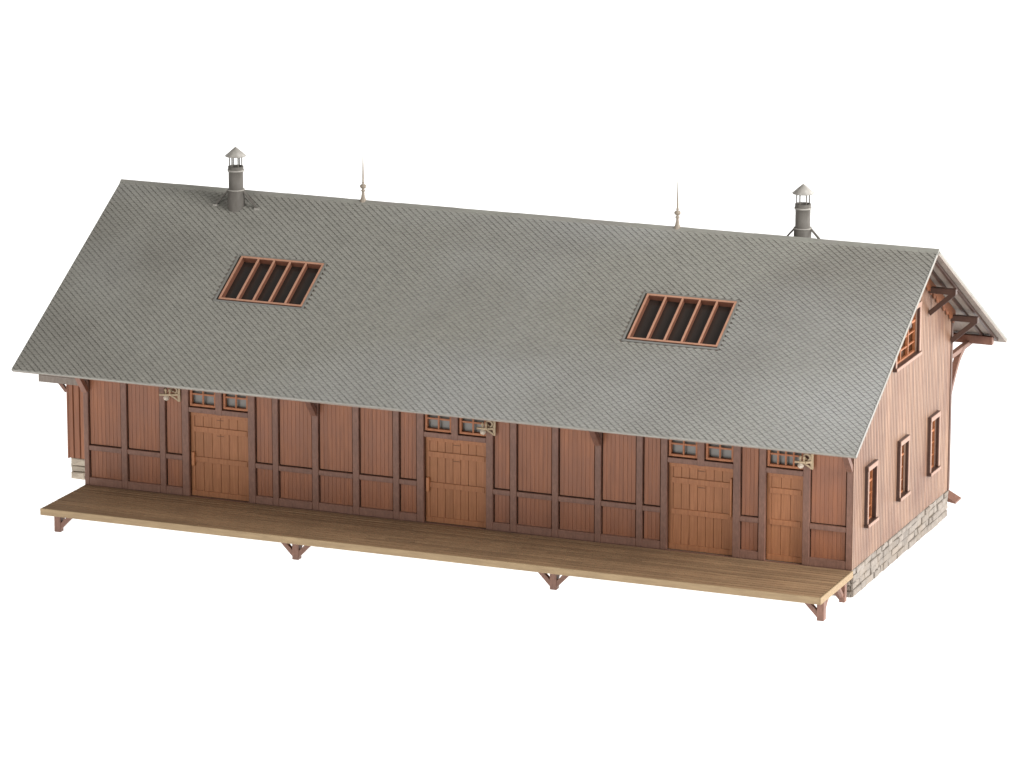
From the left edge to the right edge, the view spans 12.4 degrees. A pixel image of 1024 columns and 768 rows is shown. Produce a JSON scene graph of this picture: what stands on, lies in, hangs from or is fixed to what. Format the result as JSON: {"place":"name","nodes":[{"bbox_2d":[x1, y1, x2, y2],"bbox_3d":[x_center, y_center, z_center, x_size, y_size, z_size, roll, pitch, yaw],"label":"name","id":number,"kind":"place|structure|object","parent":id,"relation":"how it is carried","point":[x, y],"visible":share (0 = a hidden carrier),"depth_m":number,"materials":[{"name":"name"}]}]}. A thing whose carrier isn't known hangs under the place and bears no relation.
{"place":"outdoors","nodes":[
{"label":"outdoors","id":0,"kind":"place"},
{"bbox_2d":[0,0,1023,767],"bbox_3d":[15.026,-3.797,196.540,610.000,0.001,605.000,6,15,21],"label":"ground","id":1,"kind":"structure","parent":0,"point":[894,122],"depth_m":182.95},
{"bbox_2d":[40,485,852,620],"bbox_3d":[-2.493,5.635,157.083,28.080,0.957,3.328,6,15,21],"label":"loading platform","id":2,"kind":"structure","parent":1,"relation":"on","point":[556,558],"depth_m":156.36,"materials":[{"name":"brown wood"}]},
{"bbox_2d":[11,147,1006,597],"bbox_3d":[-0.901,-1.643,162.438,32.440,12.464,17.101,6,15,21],"label":"freight shed","id":3,"kind":"structure","parent":1,"relation":"on","point":[677,387],"depth_m":157.67,"materials":[{"name":"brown wood"}]},
{"bbox_2d":[159,388,180,401],"bbox_3d":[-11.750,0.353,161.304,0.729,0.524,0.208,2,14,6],"label":"bracket lamp","id":4,"kind":"object","parent":3,"relation":"attached to","point":[172,395],"visible":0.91,"depth_m":161.29,"materials":[{"name":"beige metal"}]},
{"bbox_2d":[190,390,214,407],"bbox_3d":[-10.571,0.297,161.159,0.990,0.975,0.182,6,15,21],"label":"window","id":5,"kind":"structure","parent":3,"relation":"in","point":[201,398],"depth_m":161.25,"materials":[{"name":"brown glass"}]},
{"bbox_2d":[190,412,248,500],"bbox_3d":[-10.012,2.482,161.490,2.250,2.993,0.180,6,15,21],"label":"door","id":6,"kind":"structure","parent":3,"relation":"in","point":[219,444],"depth_m":161.53,"materials":[{"name":"brown wood"}]},
{"bbox_2d":[223,393,247,411],"bbox_3d":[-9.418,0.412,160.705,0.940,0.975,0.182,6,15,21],"label":"window","id":7,"kind":"structure","parent":3,"relation":"in","point":[230,401],"depth_m":160.78,"materials":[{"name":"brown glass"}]},
{"bbox_2d":[425,414,450,432],"bbox_3d":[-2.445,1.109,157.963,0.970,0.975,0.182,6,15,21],"label":"window","id":8,"kind":"structure","parent":3,"relation":"in","point":[437,423],"depth_m":158.06,"materials":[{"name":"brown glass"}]},
{"bbox_2d":[425,437,485,527],"bbox_3d":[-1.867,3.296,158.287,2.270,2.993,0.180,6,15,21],"label":"door","id":9,"kind":"structure","parent":3,"relation":"in","point":[455,470],"depth_m":158.33,"materials":[{"name":"brown wood"}]},
{"bbox_2d":[459,418,485,435],"bbox_3d":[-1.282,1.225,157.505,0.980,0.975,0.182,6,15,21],"label":"window","id":10,"kind":"structure","parent":3,"relation":"in","point":[466,426],"depth_m":157.59,"materials":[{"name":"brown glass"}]},
{"bbox_2d":[477,421,495,435],"bbox_3d":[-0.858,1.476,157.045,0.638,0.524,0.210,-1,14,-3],"label":"bracket lamp","id":11,"kind":"object","parent":3,"relation":"attached to","point":[485,429],"visible":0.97,"depth_m":157.01,"materials":[{"name":"beige metal"}]},
{"bbox_2d":[669,439,696,458],"bbox_3d":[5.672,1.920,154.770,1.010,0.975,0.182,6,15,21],"label":"window","id":12,"kind":"structure","parent":3,"relation":"in","point":[677,448],"depth_m":154.85,"materials":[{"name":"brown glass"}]},
{"bbox_2d":[668,462,732,555],"bbox_3d":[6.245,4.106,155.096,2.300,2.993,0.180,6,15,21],"label":"door","id":13,"kind":"structure","parent":3,"relation":"in","point":[700,497],"depth_m":155.15,"materials":[{"name":"brown wood"}]},
{"bbox_2d":[706,443,732,461],"bbox_3d":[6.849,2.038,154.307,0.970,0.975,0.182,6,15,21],"label":"window","id":14,"kind":"structure","parent":3,"relation":"in","point":[716,452],"depth_m":154.39,"materials":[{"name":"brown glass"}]},
{"bbox_2d":[766,473,802,562],"bbox_3d":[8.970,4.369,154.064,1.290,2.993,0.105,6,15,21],"label":"door","id":15,"kind":"structure","parent":3,"relation":"in","point":[784,492],"depth_m":154.06,"materials":[{"name":"brown wood"}]},
{"bbox_2d":[767,450,803,469],"bbox_3d":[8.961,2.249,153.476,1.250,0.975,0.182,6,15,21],"label":"window","id":16,"kind":"structure","parent":3,"relation":"in","point":[775,458],"depth_m":153.57,"materials":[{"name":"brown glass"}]},
{"bbox_2d":[794,454,813,469],"bbox_3d":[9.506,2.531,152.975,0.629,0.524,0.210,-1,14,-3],"label":"bracket lamp","id":17,"kind":"object","parent":3,"relation":"attached to","point":[801,464],"visible":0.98,"depth_m":152.94,"materials":[{"name":"beige metal"}]},
{"bbox_2d":[864,459,878,527],"bbox_3d":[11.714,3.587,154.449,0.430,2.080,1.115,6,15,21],"label":"window","id":18,"kind":"structure","parent":3,"relation":"in","point":[871,470],"depth_m":154.62,"materials":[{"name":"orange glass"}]},
{"bbox_2d":[896,434,910,501],"bbox_3d":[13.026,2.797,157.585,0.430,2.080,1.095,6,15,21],"label":"window","id":19,"kind":"structure","parent":3,"relation":"in","point":[900,495],"depth_m":157.63,"materials":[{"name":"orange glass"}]},
{"bbox_2d":[893,301,921,372],"bbox_3d":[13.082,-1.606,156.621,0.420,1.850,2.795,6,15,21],"label":"window","id":20,"kind":"structure","parent":3,"relation":"in","point":[907,353],"depth_m":157.44,"materials":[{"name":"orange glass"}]},
{"bbox_2d":[927,410,940,476],"bbox_3d":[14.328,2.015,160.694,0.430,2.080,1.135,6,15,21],"label":"window","id":21,"kind":"structure","parent":3,"relation":"in","point":[931,469],"depth_m":160.82,"materials":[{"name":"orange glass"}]},
{"bbox_2d":[947,490,960,503],"bbox_3d":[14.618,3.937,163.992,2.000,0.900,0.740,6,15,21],"label":"timber ramp","id":22,"kind":"structure","parent":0,"point":[953,498],"depth_m":163.62,"materials":[{"name":"brown wood"}]}
]}

